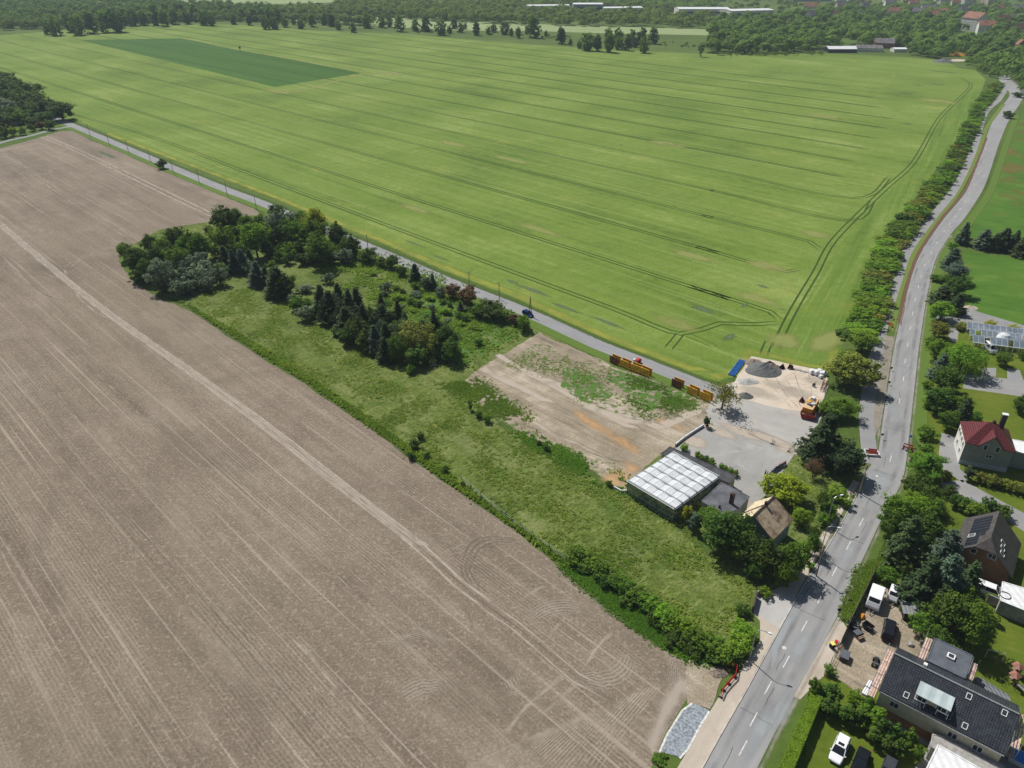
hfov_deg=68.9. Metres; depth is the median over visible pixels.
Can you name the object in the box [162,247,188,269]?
broadleaf tree
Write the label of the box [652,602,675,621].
shrub
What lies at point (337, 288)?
spruce tree
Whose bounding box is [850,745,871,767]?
black car
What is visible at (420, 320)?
broadleaf tree
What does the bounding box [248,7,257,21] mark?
broadleaf tree
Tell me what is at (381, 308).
spruce tree
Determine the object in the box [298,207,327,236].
broadleaf tree
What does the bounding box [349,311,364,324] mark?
broadleaf tree
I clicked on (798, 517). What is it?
broadleaf tree
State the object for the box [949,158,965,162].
shrub
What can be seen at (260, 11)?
broadleaf tree
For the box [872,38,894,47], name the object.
nursery barn
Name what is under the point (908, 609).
corrugated shelter
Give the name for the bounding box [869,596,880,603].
front window
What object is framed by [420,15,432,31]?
broadleaf tree
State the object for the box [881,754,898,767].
dark car
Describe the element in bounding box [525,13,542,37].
broadleaf tree
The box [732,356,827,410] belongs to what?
construction yard
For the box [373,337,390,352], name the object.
broadleaf tree
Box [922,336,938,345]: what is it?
shrub
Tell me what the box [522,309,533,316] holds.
blue car
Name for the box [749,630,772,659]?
street lamp
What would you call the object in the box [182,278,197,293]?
shrub
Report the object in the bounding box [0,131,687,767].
brown field
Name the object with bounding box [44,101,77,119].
broadleaf tree
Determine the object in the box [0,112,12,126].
broadleaf tree
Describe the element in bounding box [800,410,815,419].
skip
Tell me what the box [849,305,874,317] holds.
shrub
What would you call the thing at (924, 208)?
shrub
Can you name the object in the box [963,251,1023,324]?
pasture
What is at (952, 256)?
spruce tree
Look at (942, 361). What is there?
spruce tree
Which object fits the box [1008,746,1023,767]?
paddling pool
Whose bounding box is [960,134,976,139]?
shrub
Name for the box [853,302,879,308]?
shrub
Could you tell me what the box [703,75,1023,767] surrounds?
road
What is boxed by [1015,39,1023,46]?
house
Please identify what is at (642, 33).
broadleaf tree
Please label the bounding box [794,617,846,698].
yard entrance
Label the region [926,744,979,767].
white roofed garage
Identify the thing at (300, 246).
shrub
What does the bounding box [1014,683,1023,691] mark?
garden slide
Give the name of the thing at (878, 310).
shrub
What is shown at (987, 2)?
house
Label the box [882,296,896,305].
shrub
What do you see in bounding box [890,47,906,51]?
nursery shed
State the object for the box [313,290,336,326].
spruce tree
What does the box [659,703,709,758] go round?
gravel bed
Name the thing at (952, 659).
flat annex
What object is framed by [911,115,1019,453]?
grass strip
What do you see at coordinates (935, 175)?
shrub
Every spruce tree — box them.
[36,101,47,116]
[214,245,228,265]
[226,249,242,273]
[235,248,249,274]
[244,248,255,262]
[245,261,261,288]
[259,266,269,288]
[261,265,295,300]
[311,284,324,318]
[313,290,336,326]
[332,283,343,300]
[333,306,353,339]
[342,288,357,306]
[351,286,365,309]
[359,304,369,325]
[364,324,380,354]
[374,293,386,310]
[375,336,394,363]
[376,303,386,324]
[377,322,391,350]
[393,299,404,321]
[407,264,423,283]
[427,273,437,289]
[429,309,437,330]
[456,301,462,311]
[792,412,844,473]
[880,515,926,571]
[894,555,942,610]
[919,583,952,623]
[921,529,965,568]
[923,353,950,381]
[926,285,954,304]
[934,553,971,611]
[939,247,963,267]
[947,293,968,315]
[953,222,973,245]
[954,397,974,426]
[960,560,986,602]
[969,229,992,251]
[983,233,1001,251]
[998,228,1013,252]
[1008,230,1021,252]
[1008,237,1023,259]
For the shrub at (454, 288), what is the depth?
241.40 m
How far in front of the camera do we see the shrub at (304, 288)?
245.90 m
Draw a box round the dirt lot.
[465,333,711,489]
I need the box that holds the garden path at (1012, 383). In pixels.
[931,305,1023,530]
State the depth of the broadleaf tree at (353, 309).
221.34 m
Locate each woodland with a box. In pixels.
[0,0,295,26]
[260,0,715,25]
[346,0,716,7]
[417,29,695,46]
[704,1,1023,78]
[712,0,1023,12]
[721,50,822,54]
[963,54,1023,89]
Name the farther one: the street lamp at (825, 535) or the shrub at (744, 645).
the street lamp at (825, 535)
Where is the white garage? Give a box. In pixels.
[995,581,1023,623]
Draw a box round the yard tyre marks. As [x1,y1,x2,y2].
[747,378,822,396]
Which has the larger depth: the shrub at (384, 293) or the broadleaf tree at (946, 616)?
the shrub at (384, 293)
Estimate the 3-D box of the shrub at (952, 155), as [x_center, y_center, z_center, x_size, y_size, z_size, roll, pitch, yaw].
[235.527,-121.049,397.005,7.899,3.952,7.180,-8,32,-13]
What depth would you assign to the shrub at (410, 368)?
199.87 m
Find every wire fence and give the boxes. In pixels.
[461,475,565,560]
[824,643,839,675]
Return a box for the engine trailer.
[862,620,876,633]
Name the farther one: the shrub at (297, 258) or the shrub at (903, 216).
the shrub at (903, 216)
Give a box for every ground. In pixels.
[0,0,1023,767]
[806,321,1023,767]
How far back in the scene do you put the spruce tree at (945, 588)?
124.00 m
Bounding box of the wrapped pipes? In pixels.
[861,680,871,695]
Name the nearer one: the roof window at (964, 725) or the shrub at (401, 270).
the roof window at (964, 725)
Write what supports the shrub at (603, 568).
on the meadow
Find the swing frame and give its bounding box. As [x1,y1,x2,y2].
[985,649,1004,660]
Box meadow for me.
[126,213,868,672]
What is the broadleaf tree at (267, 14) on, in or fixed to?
on the ground at (780, 742)
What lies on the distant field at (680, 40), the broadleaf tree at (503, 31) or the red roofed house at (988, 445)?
the broadleaf tree at (503, 31)
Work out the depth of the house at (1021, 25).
910.21 m
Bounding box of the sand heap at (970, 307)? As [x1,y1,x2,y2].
[963,305,977,309]
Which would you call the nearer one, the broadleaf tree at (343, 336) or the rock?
the rock
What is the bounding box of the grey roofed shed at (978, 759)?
[926,734,1004,767]
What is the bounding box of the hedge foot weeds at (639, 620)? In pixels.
[555,555,725,669]
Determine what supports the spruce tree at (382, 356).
on the meadow
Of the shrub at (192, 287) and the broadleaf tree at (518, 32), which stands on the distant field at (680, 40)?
the broadleaf tree at (518, 32)
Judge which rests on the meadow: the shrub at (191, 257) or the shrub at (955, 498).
the shrub at (191, 257)
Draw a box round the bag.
[813,370,819,375]
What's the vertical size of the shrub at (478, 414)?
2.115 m
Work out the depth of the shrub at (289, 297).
237.87 m
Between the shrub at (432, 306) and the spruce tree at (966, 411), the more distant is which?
the shrub at (432, 306)
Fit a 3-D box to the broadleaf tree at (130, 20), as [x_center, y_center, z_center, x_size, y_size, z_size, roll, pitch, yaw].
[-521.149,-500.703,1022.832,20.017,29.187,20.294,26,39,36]
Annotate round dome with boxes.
[996,332,1011,348]
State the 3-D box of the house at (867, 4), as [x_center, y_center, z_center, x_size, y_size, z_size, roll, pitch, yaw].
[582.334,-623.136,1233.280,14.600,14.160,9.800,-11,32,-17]
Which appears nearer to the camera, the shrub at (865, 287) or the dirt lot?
the dirt lot
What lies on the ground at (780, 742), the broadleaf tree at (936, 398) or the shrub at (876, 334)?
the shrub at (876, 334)
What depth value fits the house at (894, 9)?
1125.73 m
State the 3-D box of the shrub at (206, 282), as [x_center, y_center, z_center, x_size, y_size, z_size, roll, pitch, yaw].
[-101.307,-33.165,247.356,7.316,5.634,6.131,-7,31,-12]
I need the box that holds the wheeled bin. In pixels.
[829,641,835,648]
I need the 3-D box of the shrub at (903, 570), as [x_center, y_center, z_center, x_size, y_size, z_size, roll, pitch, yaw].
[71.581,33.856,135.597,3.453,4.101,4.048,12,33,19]
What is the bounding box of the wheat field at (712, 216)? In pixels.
[0,24,984,382]
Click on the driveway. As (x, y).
(774, 609)
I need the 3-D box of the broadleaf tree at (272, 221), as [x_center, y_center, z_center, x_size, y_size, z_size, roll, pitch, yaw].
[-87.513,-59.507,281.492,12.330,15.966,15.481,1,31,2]
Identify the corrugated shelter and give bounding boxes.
[898,600,918,621]
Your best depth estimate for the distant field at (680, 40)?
875.11 m
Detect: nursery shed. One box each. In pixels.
[855,44,883,51]
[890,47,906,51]
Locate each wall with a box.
[613,486,626,491]
[675,424,703,445]
[751,591,757,611]
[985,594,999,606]
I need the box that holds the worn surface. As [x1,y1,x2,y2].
[683,424,797,510]
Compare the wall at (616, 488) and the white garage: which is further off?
the wall at (616, 488)
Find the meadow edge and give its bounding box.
[184,298,723,658]
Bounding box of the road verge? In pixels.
[874,104,1005,435]
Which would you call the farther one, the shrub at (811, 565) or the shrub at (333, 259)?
the shrub at (333, 259)
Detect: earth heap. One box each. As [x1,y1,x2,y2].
[708,666,727,677]
[951,52,967,55]
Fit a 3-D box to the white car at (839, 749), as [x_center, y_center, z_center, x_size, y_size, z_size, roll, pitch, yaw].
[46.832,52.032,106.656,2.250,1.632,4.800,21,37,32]
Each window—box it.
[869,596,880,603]
[889,700,898,709]
[890,591,897,597]
[903,691,909,698]
[916,695,927,703]
[935,706,946,713]
[946,730,957,740]
[961,722,967,729]
[965,693,972,699]
[970,547,976,553]
[971,743,983,753]
[987,553,996,560]
[1001,709,1007,716]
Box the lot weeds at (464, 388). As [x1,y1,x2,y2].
[434,371,537,426]
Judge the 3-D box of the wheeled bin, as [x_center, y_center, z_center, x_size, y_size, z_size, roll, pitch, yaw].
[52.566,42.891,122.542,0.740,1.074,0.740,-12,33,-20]
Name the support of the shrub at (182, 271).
on the meadow
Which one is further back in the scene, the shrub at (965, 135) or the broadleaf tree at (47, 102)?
the broadleaf tree at (47, 102)
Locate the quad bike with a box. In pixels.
[871,656,880,667]
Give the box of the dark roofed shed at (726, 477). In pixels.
[661,447,735,486]
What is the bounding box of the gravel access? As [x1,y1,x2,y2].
[706,382,823,445]
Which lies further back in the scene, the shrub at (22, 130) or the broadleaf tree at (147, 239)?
the shrub at (22, 130)
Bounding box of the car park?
[675,425,797,507]
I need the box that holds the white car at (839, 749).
[828,732,850,764]
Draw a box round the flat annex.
[926,638,972,678]
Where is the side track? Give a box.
[0,126,68,143]
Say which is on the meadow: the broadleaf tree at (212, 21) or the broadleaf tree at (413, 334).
the broadleaf tree at (413, 334)
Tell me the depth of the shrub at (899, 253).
273.20 m
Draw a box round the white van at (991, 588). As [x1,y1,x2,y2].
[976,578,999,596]
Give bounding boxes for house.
[739,495,792,545]
[803,2,817,9]
[805,10,816,18]
[834,1,845,7]
[860,2,869,8]
[875,647,1019,761]
[883,0,893,5]
[887,7,900,16]
[908,0,917,5]
[912,7,924,13]
[920,5,936,9]
[928,10,940,15]
[936,0,948,5]
[950,0,960,6]
[954,412,1015,472]
[956,5,968,11]
[958,511,1020,584]
[961,0,973,4]
[984,0,997,4]
[989,4,1004,8]
[995,15,1011,20]
[1012,23,1023,29]
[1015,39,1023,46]
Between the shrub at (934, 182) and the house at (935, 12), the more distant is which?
the house at (935, 12)
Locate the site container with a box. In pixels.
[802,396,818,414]
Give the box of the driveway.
[753,593,795,627]
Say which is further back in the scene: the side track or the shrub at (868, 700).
the side track
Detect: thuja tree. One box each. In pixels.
[681,505,692,520]
[686,511,702,530]
[704,416,710,426]
[807,676,821,694]
[817,682,831,697]
[820,697,839,719]
[825,683,844,702]
[836,703,854,723]
[848,708,864,726]
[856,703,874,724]
[864,726,883,745]
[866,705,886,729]
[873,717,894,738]
[881,734,899,755]
[889,722,904,742]
[894,737,911,757]
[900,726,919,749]
[913,744,928,763]
[964,465,977,479]
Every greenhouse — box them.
[626,451,718,521]
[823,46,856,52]
[961,322,1023,356]
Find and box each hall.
[526,4,569,8]
[572,3,602,11]
[602,6,642,11]
[674,7,729,14]
[720,8,773,16]
[784,0,831,1]
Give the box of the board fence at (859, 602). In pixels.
[840,563,878,643]
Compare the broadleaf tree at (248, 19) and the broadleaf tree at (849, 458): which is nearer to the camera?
the broadleaf tree at (849, 458)
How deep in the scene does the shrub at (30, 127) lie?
455.15 m
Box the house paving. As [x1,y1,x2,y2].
[878,718,1019,767]
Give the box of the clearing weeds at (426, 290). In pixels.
[300,252,532,369]
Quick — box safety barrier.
[727,673,736,684]
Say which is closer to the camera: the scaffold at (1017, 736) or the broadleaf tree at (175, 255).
the scaffold at (1017, 736)
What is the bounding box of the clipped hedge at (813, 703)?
[779,691,822,767]
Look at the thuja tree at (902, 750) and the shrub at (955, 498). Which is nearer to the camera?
the thuja tree at (902, 750)
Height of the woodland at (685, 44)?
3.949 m
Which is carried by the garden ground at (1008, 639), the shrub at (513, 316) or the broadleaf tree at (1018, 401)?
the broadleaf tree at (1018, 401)
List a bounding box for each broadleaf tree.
[0,71,20,79]
[0,78,16,91]
[0,79,21,88]
[0,87,10,100]
[0,98,17,113]
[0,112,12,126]
[1,105,21,115]
[5,79,46,92]
[7,86,30,99]
[7,94,22,103]
[11,109,34,119]
[14,90,46,102]
[15,98,37,110]
[21,116,40,124]
[23,102,42,113]
[36,111,55,122]
[40,19,50,34]
[40,97,56,110]
[44,16,63,35]
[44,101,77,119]
[62,12,76,32]
[66,14,86,35]
[80,9,99,33]
[95,8,109,32]
[106,6,125,32]
[116,8,128,24]
[116,242,132,258]
[121,246,151,269]
[124,6,139,25]
[131,258,153,282]
[137,9,148,25]
[138,233,156,251]
[142,257,179,291]
[146,244,165,261]
[147,1,158,11]
[148,8,159,25]
[151,235,171,248]
[157,8,169,26]
[159,2,169,9]
[160,225,184,247]
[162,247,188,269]
[166,7,178,24]
[173,3,185,11]
[173,237,189,249]
[180,229,198,247]
[181,10,191,23]
[186,232,211,254]
[188,4,199,20]
[196,9,207,25]
[203,225,213,234]
[205,223,236,245]
[206,12,216,25]
[208,204,237,230]
[215,4,224,10]
[229,14,237,23]
[231,208,242,226]
[235,221,273,257]
[236,214,252,227]
[245,13,251,24]
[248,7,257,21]
[251,212,264,227]
[257,8,264,20]
[259,15,269,28]
[259,241,277,258]
[263,206,296,239]
[265,6,276,23]
[265,204,287,217]
[269,16,278,28]
[273,7,283,21]
[275,272,296,294]
[276,218,304,241]
[280,16,288,26]
[286,209,305,221]
[291,16,295,24]
[295,216,329,242]
[296,18,305,28]
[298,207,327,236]
[300,297,313,306]
[304,230,339,265]
[306,12,316,26]
[314,297,327,317]
[318,11,327,24]
[325,221,348,246]
[326,13,335,26]
[329,306,340,323]
[331,293,340,303]
[334,20,341,29]
[334,295,351,309]
[336,233,361,253]
[338,316,369,343]
[338,328,355,343]
[346,301,360,316]
[349,21,356,31]
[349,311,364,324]
[355,328,370,347]
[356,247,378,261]
[361,12,372,27]
[364,304,376,319]
[368,308,382,324]
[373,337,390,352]
[375,318,387,333]
[376,14,385,27]
[381,309,398,324]
[385,16,392,26]
[387,325,402,337]
[388,319,401,329]
[393,13,405,31]
[393,318,434,357]
[396,317,414,329]
[402,342,428,364]
[411,18,420,30]
[416,319,432,339]
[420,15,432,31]
[420,333,441,354]
[427,318,453,334]
[434,20,446,34]
[434,326,459,353]
[440,336,461,360]
[441,326,462,340]
[446,25,452,33]
[450,18,457,28]
[456,21,463,31]
[472,20,479,35]
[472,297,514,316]
[485,26,491,33]
[489,23,497,32]
[499,21,509,34]
[509,27,513,35]
[515,26,521,37]
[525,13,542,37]
[555,26,566,43]
[576,40,581,48]
[580,32,594,50]
[593,33,601,51]
[603,27,612,43]
[604,31,614,52]
[613,27,623,41]
[614,36,623,49]
[622,36,631,50]
[626,29,635,45]
[632,37,639,47]
[636,27,646,43]
[638,36,649,52]
[647,26,659,43]
[697,504,721,529]
[700,509,756,555]
[728,530,758,561]
[737,532,788,574]
[757,472,816,506]
[772,558,799,587]
[778,539,813,575]
[790,506,814,524]
[807,533,825,553]
[820,349,886,386]
[822,436,869,478]
[825,397,864,415]
[836,348,859,359]
[846,329,881,350]
[875,566,902,584]
[876,492,923,524]
[879,507,904,540]
[899,488,932,516]
[900,473,934,498]
[905,507,948,547]
[906,452,950,477]
[908,610,943,636]
[914,485,950,508]
[919,588,983,637]
[923,386,956,412]
[923,624,961,650]
[925,338,953,358]
[926,495,951,524]
[927,300,959,319]
[930,320,953,336]
[932,365,966,388]
[938,341,993,380]
[938,410,960,429]
[942,260,971,278]
[943,395,967,411]
[944,274,975,295]
[956,599,1001,651]
[958,585,982,604]
[994,352,1013,364]
[1012,394,1023,413]
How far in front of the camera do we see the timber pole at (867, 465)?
155.11 m
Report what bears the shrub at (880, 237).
on the ground at (780, 742)
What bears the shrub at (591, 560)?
on the meadow
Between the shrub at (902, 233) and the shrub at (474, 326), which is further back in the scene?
the shrub at (902, 233)
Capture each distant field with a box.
[182,0,334,4]
[287,17,708,34]
[483,32,713,50]
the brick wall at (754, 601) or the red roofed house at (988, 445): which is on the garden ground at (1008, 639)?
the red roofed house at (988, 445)
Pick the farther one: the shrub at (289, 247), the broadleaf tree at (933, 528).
the shrub at (289, 247)
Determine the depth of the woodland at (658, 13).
1157.47 m
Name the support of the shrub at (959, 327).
on the garden ground at (1008, 639)
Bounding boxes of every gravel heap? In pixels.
[738,378,758,384]
[739,392,753,399]
[743,358,761,364]
[745,362,781,377]
[932,58,954,62]
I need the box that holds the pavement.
[678,480,859,767]
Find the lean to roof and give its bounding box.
[973,677,1009,700]
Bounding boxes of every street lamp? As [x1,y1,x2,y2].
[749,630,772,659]
[819,526,841,554]
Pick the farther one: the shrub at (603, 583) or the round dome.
the round dome
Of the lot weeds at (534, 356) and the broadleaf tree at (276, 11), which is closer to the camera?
the lot weeds at (534, 356)
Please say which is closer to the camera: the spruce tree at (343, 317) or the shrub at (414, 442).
the shrub at (414, 442)
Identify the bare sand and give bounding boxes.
[685,660,721,708]
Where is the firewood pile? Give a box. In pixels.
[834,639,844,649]
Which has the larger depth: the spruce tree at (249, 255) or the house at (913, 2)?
the house at (913, 2)
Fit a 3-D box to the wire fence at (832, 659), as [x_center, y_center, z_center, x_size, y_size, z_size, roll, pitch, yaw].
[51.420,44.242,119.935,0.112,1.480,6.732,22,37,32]
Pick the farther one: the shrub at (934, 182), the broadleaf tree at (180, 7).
the broadleaf tree at (180, 7)
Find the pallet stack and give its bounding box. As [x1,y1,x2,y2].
[853,629,864,640]
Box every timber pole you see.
[815,545,826,575]
[859,464,869,493]
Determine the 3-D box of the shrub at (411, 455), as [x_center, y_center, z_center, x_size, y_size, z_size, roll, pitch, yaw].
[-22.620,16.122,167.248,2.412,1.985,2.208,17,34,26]
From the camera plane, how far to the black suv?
123.79 m
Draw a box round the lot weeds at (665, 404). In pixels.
[589,365,706,422]
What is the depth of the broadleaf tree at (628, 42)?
790.04 m
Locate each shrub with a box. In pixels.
[0,126,12,137]
[7,126,19,135]
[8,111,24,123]
[18,127,25,134]
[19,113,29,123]
[26,123,36,130]
[35,121,44,128]
[43,119,55,129]
[122,247,139,256]
[129,270,149,282]
[152,280,169,292]
[154,158,167,167]
[163,245,176,260]
[167,276,191,295]
[170,267,195,285]
[173,260,190,269]
[178,249,194,259]
[179,255,201,269]
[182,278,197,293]
[185,263,204,285]
[189,249,209,255]
[190,252,208,263]
[196,260,221,276]
[197,276,215,290]
[203,268,228,284]
[207,243,219,255]
[214,262,229,274]
[223,239,237,255]
[225,223,241,240]
[232,242,245,254]
[241,260,251,273]
[264,260,275,268]
[266,234,283,247]
[273,250,285,260]
[274,237,293,251]
[280,241,296,254]
[280,253,293,263]
[286,292,296,302]
[288,294,304,309]
[293,238,307,252]
[293,305,315,320]
[294,253,304,264]
[294,284,313,292]
[296,253,309,263]
[304,238,329,260]
[320,273,334,282]
[321,317,333,325]
[328,252,337,262]
[329,243,340,250]
[330,326,337,332]
[334,248,353,262]
[363,345,376,353]
[375,256,385,265]
[379,282,392,290]
[380,254,400,267]
[381,291,388,295]
[390,293,405,300]
[392,284,399,289]
[395,264,408,275]
[405,365,415,373]
[406,297,417,303]
[407,452,416,458]
[408,438,421,449]
[409,290,420,296]
[410,281,421,289]
[413,301,423,306]
[416,431,424,438]
[421,277,434,287]
[421,310,430,316]
[423,295,434,300]
[423,452,429,458]
[428,304,435,309]
[434,285,444,297]
[436,349,453,360]
[437,307,451,313]
[438,298,446,303]
[440,464,449,472]
[441,283,460,297]
[442,317,450,323]
[454,311,465,317]
[456,287,476,304]
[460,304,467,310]
[460,314,469,320]
[467,303,482,316]
[468,323,481,330]
[474,338,482,345]
[475,409,482,416]
[483,412,492,421]
[499,310,509,321]
[508,314,518,323]
[516,314,530,330]
[541,444,549,450]
[563,545,593,564]
[574,561,593,573]
[580,549,602,568]
[590,560,615,578]
[596,573,610,587]
[601,570,626,587]
[605,480,612,486]
[610,576,636,594]
[618,589,640,606]
[626,584,652,603]
[637,592,661,612]
[647,611,661,627]
[651,751,666,767]
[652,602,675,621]
[658,608,685,632]
[659,752,668,759]
[663,625,681,647]
[671,615,697,640]
[679,634,704,658]
[680,442,687,450]
[682,626,712,645]
[696,632,724,656]
[698,507,707,517]
[702,455,709,461]
[705,643,727,664]
[708,457,716,464]
[715,640,742,665]
[725,629,753,656]
[729,616,758,642]
[732,469,738,476]
[734,601,750,616]
[742,562,763,579]
[757,585,772,597]
[807,562,814,569]
[816,512,834,527]
[817,401,828,413]
[820,502,840,518]
[824,662,837,676]
[826,406,845,420]
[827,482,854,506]
[834,328,855,338]
[841,322,867,329]
[845,317,874,324]
[846,688,864,707]
[848,312,886,323]
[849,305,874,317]
[849,323,883,331]
[850,328,886,341]
[851,289,883,302]
[853,296,874,304]
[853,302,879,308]
[854,301,892,317]
[855,314,886,327]
[859,277,882,288]
[860,269,894,278]
[860,282,879,292]
[862,695,876,712]
[863,259,887,267]
[863,296,889,309]
[864,264,887,273]
[868,244,895,255]
[868,273,893,287]
[871,256,902,265]
[872,285,891,297]
[873,235,905,242]
[874,238,898,245]
[874,250,898,260]
[875,260,902,271]
[877,272,893,280]
[877,280,895,291]
[879,240,895,248]
[882,226,903,232]
[882,246,904,257]
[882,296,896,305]
[884,223,914,231]
[884,237,911,246]
[886,230,906,238]
[889,220,905,226]
[889,231,914,237]
[890,244,903,252]
[892,223,919,233]
[893,231,911,239]
[894,212,913,219]
[898,559,915,577]
[899,211,924,221]
[900,221,923,229]
[901,205,925,211]
[901,218,922,223]
[902,203,926,208]
[904,209,931,217]
[906,200,928,206]
[907,450,927,458]
[908,204,933,210]
[915,190,929,196]
[915,423,941,441]
[917,443,935,452]
[918,197,933,203]
[919,185,944,191]
[921,180,945,187]
[921,190,943,197]
[921,379,933,387]
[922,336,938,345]
[922,396,931,407]
[923,184,950,192]
[926,195,938,201]
[929,274,942,281]
[930,173,950,178]
[932,176,957,183]
[937,169,950,172]
[938,274,951,281]
[940,484,958,496]
[941,160,953,165]
[941,171,956,179]
[941,470,955,482]
[943,165,959,172]
[945,155,966,160]
[945,162,966,167]
[947,148,961,153]
[947,152,963,157]
[947,242,959,249]
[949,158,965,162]
[949,494,962,508]
[950,145,963,148]
[953,140,967,146]
[953,323,963,330]
[955,128,975,132]
[955,149,966,155]
[956,137,968,142]
[957,493,976,508]
[957,501,990,515]
[959,321,966,329]
[960,122,975,127]
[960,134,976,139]
[964,137,973,143]
[965,129,979,134]
[968,109,981,112]
[969,118,982,123]
[971,411,983,421]
[975,471,989,482]
[981,94,995,97]
[982,495,1002,511]
[984,319,997,324]
[986,473,997,486]
[991,477,1003,488]
[993,502,1013,519]
[1002,478,1013,489]
[1003,111,1015,117]
[1007,324,1021,327]
[1009,481,1021,491]
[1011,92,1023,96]
[1017,483,1023,494]
[1019,350,1023,360]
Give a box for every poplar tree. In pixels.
[698,43,704,56]
[716,41,721,54]
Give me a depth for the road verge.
256.54 m
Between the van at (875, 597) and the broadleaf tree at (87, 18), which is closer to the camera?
the van at (875, 597)
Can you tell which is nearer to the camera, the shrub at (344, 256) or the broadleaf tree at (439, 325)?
the broadleaf tree at (439, 325)
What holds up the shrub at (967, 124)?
on the ground at (780, 742)
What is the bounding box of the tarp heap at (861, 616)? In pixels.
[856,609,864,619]
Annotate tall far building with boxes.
[959,11,989,31]
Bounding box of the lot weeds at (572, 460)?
[508,429,634,500]
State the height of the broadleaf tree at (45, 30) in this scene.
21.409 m
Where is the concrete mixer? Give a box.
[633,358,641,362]
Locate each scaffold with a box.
[864,643,896,703]
[918,633,934,659]
[965,657,980,682]
[1000,708,1023,767]
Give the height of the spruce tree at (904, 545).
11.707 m
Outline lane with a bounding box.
[33,111,724,396]
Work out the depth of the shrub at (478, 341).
213.73 m
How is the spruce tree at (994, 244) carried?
on the ground at (780, 742)
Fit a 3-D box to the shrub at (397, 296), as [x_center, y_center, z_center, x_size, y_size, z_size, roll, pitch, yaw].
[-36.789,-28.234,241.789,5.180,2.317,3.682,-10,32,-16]
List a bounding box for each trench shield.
[609,354,621,365]
[619,357,631,368]
[630,361,642,373]
[639,365,651,377]
[671,377,684,389]
[686,384,699,396]
[700,389,713,402]
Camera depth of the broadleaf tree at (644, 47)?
772.85 m
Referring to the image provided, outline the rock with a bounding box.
[907,641,914,647]
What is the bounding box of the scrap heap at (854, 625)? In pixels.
[844,617,863,631]
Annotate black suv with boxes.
[880,618,898,642]
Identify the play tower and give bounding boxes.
[1006,670,1022,685]
[1009,661,1023,673]
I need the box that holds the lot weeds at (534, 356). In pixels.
[500,339,617,405]
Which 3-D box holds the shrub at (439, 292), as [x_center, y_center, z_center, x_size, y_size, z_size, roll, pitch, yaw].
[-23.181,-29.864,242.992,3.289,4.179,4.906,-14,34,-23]
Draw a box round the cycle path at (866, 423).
[859,80,1011,464]
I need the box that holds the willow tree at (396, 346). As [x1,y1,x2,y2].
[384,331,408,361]
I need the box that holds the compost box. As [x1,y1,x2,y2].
[839,648,850,662]
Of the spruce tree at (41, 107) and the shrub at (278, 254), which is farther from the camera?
the spruce tree at (41, 107)
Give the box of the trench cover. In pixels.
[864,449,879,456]
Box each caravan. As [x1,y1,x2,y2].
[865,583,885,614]
[887,584,899,606]
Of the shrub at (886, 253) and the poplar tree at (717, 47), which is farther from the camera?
the poplar tree at (717, 47)
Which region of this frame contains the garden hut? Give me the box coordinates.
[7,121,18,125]
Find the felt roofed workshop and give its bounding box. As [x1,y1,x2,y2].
[701,482,749,515]
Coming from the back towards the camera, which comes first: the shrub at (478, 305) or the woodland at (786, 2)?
the woodland at (786, 2)
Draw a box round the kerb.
[702,471,866,767]
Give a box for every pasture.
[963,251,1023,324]
[969,110,1023,242]
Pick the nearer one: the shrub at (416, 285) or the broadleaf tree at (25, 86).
the shrub at (416, 285)
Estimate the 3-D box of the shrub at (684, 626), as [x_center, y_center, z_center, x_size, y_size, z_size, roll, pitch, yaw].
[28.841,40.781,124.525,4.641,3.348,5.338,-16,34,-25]
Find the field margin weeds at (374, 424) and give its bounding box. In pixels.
[180,301,571,566]
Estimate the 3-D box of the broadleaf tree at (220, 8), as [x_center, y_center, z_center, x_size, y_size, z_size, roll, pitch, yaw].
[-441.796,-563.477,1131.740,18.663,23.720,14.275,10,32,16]
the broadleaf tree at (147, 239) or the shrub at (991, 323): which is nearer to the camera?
the shrub at (991, 323)
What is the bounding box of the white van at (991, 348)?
[983,341,997,353]
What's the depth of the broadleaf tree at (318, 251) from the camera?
261.72 m
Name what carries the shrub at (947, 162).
on the ground at (780, 742)
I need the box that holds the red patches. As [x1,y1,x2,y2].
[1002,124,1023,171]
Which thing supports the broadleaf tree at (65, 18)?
on the wheat field at (712, 216)
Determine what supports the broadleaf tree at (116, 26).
on the ground at (780, 742)
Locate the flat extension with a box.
[1008,439,1023,469]
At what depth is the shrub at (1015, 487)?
156.67 m
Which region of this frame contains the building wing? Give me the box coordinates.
[975,20,996,34]
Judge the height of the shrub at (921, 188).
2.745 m
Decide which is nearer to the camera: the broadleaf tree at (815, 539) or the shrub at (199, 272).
the broadleaf tree at (815, 539)
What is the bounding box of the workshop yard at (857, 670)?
[830,588,933,696]
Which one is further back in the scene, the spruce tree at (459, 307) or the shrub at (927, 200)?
the shrub at (927, 200)
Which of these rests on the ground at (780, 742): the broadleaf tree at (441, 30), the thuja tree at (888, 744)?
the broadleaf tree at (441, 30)
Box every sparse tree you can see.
[704,377,743,408]
[804,456,825,477]
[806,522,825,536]
[815,488,831,513]
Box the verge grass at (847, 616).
[835,539,894,622]

